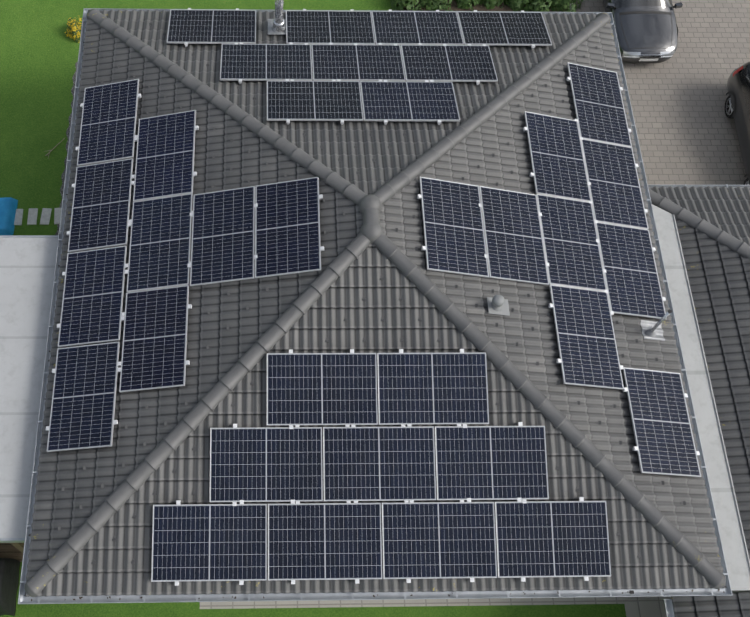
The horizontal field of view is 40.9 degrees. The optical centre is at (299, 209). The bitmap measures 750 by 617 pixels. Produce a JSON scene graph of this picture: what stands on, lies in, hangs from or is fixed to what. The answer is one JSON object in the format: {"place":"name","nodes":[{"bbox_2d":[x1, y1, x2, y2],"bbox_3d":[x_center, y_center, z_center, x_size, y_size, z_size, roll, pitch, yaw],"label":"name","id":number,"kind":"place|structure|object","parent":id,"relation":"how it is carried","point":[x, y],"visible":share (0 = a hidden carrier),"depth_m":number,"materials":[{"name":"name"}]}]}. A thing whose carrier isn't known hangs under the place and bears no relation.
{"place":"outdoors","nodes":[
{"label":"outdoors","id":0,"kind":"place"},
{"bbox_2d":[0,558,19,615],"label":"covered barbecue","id":1,"kind":"object","parent":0,"point":[9,575],"visible":1,"depth_m":18.10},
{"bbox_2d":[0,235,57,542],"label":"flat roof","id":2,"kind":"structure","parent":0,"point":[27,266],"depth_m":17.79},
{"bbox_2d":[0,0,625,616],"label":"lawn","id":3,"kind":"structure","parent":0,"point":[38,52],"depth_m":23.34,"materials":[{"name":"green plant"}]},
{"bbox_2d":[0,197,17,234],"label":"blue sandbox tarp","id":4,"kind":"object","parent":3,"relation":"on","point":[8,206],"visible":0.92,"depth_m":22.06,"materials":[{"name":"blue plastic"}]},
{"bbox_2d":[0,543,22,561],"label":"timber deck","id":5,"kind":"structure","parent":3,"relation":"on","point":[9,550],"depth_m":18.84,"materials":[{"name":"brown wood"}]},
{"bbox_2d":[10,543,23,552],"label":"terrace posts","id":6,"kind":"object","parent":3,"relation":"on","point":[19,547],"visible":0.11,"depth_m":17.33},
{"bbox_2d":[14,208,60,224],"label":"stepping stones","id":7,"kind":"object","parent":3,"relation":"on","point":[44,219],"visible":0.75,"depth_m":22.26,"materials":[{"name":"grey concrete"}]},
{"bbox_2d":[55,62,77,234],"bbox_3d":[-1.508,-1.440,23.284,7.855,0.001,4.855,0,62,-2],"label":"gravel strip","id":8,"kind":"object","parent":3,"relation":"on","point":[67,144],"visible":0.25,"depth_m":23.23,"materials":[{"name":"grey gravel"}]},
{"bbox_2d":[65,18,81,42],"bbox_3d":[-5.486,-4.466,24.594,0.568,0.583,0.686,0,62,-2],"label":"yellow flower shrub","id":9,"kind":"object","parent":3,"relation":"on","point":[74,29],"visible":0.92,"depth_m":24.49,"materials":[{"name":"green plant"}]},
{"bbox_2d":[200,596,671,616],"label":"paved path","id":10,"kind":"structure","parent":3,"relation":"on","point":[645,606],"depth_m":18.71,"materials":[{"name":"grey concrete"}]},
{"bbox_2d":[396,0,568,11],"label":"planting bed soil","id":11,"kind":"structure","parent":3,"relation":"on","point":[477,7],"depth_m":25.48,"materials":[{"name":"brown soil"}]},
{"bbox_2d":[390,0,424,10],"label":"shrub","id":12,"kind":"object","parent":11,"relation":"on","point":[401,5],"visible":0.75,"depth_m":25.17,"materials":[{"name":"green plant"}]},
{"bbox_2d":[420,0,452,10],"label":"shrub","id":13,"kind":"object","parent":11,"relation":"on","point":[434,5],"visible":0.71,"depth_m":25.24,"materials":[{"name":"green plant"}]},
{"bbox_2d":[456,0,481,10],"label":"shrub","id":14,"kind":"object","parent":11,"relation":"on","point":[462,4],"visible":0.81,"depth_m":25.37,"materials":[{"name":"green plant"}]},
{"bbox_2d":[480,0,502,9],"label":"shrub","id":15,"kind":"object","parent":11,"relation":"on","point":[489,4],"visible":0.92,"depth_m":25.38,"materials":[{"name":"green plant"}]},
{"bbox_2d":[503,0,523,11],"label":"shrub","id":16,"kind":"object","parent":11,"relation":"on","point":[512,4],"visible":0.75,"depth_m":25.40,"materials":[{"name":"green plant"}]},
{"bbox_2d":[519,0,551,11],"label":"shrub","id":17,"kind":"object","parent":11,"relation":"on","point":[539,5],"visible":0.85,"depth_m":25.24,"materials":[{"name":"green plant"}]},
{"bbox_2d":[550,0,584,11],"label":"shrub","id":18,"kind":"object","parent":11,"relation":"on","point":[560,5],"visible":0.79,"depth_m":25.33,"materials":[{"name":"green plant"}]},
{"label":"annex walls","id":19,"kind":"object","parent":3,"relation":"on","visible":0},
{"bbox_2d":[648,188,749,258],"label":"annex hip caps","id":20,"kind":"object","parent":19,"relation":"on","point":[723,237],"visible":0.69,"depth_m":19.37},
{"bbox_2d":[652,204,749,591],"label":"box gutter strip","id":21,"kind":"object","parent":20,"relation":"attached to","point":[736,555],"visible":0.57,"depth_m":17.82,"materials":[{"name":"grey metal"}]},
{"bbox_2d":[671,592,749,616],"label":"annex tiles","id":22,"kind":"object","parent":20,"relation":"attached to","point":[737,604],"visible":0.92,"depth_m":16.44,"materials":[{"name":"grey tile"}]},
{"bbox_2d":[675,216,749,558],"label":"annex tiles","id":23,"kind":"object","parent":20,"relation":"attached to","point":[718,273],"visible":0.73,"depth_m":18.38,"materials":[{"name":"grey tile"}]},
{"bbox_2d":[648,186,749,244],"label":"annex tiles","id":24,"kind":"object","parent":19,"relation":"on","point":[725,209],"visible":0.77,"depth_m":19.85,"materials":[{"name":"grey tile"}]},
{"bbox_2d":[573,0,749,184],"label":"driveway paving","id":25,"kind":"structure","parent":0,"point":[686,129],"depth_m":24.34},
{"bbox_2d":[603,0,682,62],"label":"car","id":26,"kind":"object","parent":25,"relation":"on","point":[646,31],"visible":0.88,"depth_m":24.39,"materials":[{"name":"paint"}]},
{"bbox_2d":[725,61,749,184],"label":"car","id":27,"kind":"object","parent":25,"relation":"on","point":[737,105],"visible":0.85,"depth_m":23.33,"materials":[{"name":"paint"}]},
{"bbox_2d":[648,184,749,616],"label":"annex gutters","id":28,"kind":"object","parent":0,"point":[669,607],"visible":0.33,"depth_m":20.27,"materials":[{"name":"grey metal"}]},
{"bbox_3d":[1.171,1.027,18.713,11.000,0.160,11.510,0,62,-2],"label":"eaves soffit","id":29,"kind":"object","parent":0,"visible":0},
{"bbox_2d":[24,10,362,595],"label":"roof tiles","id":30,"kind":"object","parent":29,"relation":"on","point":[55,507],"visible":0.35,"depth_m":16.98,"materials":[{"name":"grey tile"}]},
{"bbox_2d":[88,10,607,194],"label":"roof tiles","id":31,"kind":"object","parent":29,"relation":"on","point":[416,142],"visible":0.27,"depth_m":19.19,"materials":[{"name":"grey tile"}]},
{"bbox_2d":[268,0,285,35],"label":"chimney pipe","id":32,"kind":"object","parent":31,"relation":"on","point":[277,25],"visible":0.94,"depth_m":20.45,"materials":[{"name":"silver metal"}]},
{"bbox_2d":[46,8,699,585],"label":"clamps","id":33,"kind":"object","parent":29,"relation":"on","point":[634,448],"visible":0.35,"depth_m":17.32,"materials":[{"name":"silver metal"}]},
{"bbox_2d":[47,9,700,581],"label":"solar panels","id":34,"kind":"object","parent":33,"relation":"on","point":[277,231],"visible":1,"depth_m":17.21,"materials":[{"name":"blue glass"}]},
{"bbox_2d":[379,23,725,587],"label":"roof tiles","id":35,"kind":"object","parent":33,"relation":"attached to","point":[691,520],"visible":0.48,"depth_m":17.23,"materials":[{"name":"grey tile"}]},
{"bbox_2d":[58,23,685,563],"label":"snow guard hooks","id":36,"kind":"object","parent":35,"relation":"on","point":[364,297],"visible":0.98,"depth_m":17.09,"materials":[{"name":"grey"}]},
{"bbox_2d":[487,295,509,315],"bbox_3d":[3.389,1.596,16.927,0.387,0.435,0.300,0,62,-2],"label":"roof vent pipe","id":37,"kind":"object","parent":35,"relation":"on","point":[498,304],"visible":1,"depth_m":16.95,"materials":[{"name":"grey plastic"}]},
{"bbox_2d":[640,309,671,340],"bbox_3d":[6.312,1.942,17.453,0.433,1.170,0.360,0,62,-2],"label":"vent pipe","id":38,"kind":"object","parent":35,"relation":"on","point":[654,331],"visible":1,"depth_m":17.79,"materials":[{"name":"silver metal"}]},
{"bbox_2d":[24,9,725,596],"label":"roof ridge caps","id":39,"kind":"object","parent":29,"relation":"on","point":[230,379],"visible":0.96,"depth_m":16.62,"materials":[{"name":"tile"}]},
{"bbox_2d":[25,244,724,596],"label":"roof tiles","id":40,"kind":"object","parent":29,"relation":"on","point":[662,563],"visible":0.44,"depth_m":16.13,"materials":[{"name":"grey tile"}]},
{"bbox_2d":[18,8,732,603],"bbox_3d":[1.174,0.969,18.605,11.300,0.165,11.810,0,62,-2],"label":"gutter","id":41,"kind":"object","parent":29,"relation":"attached to","point":[726,590],"visible":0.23,"depth_m":16.03,"materials":[{"name":"metal"}]}
]}

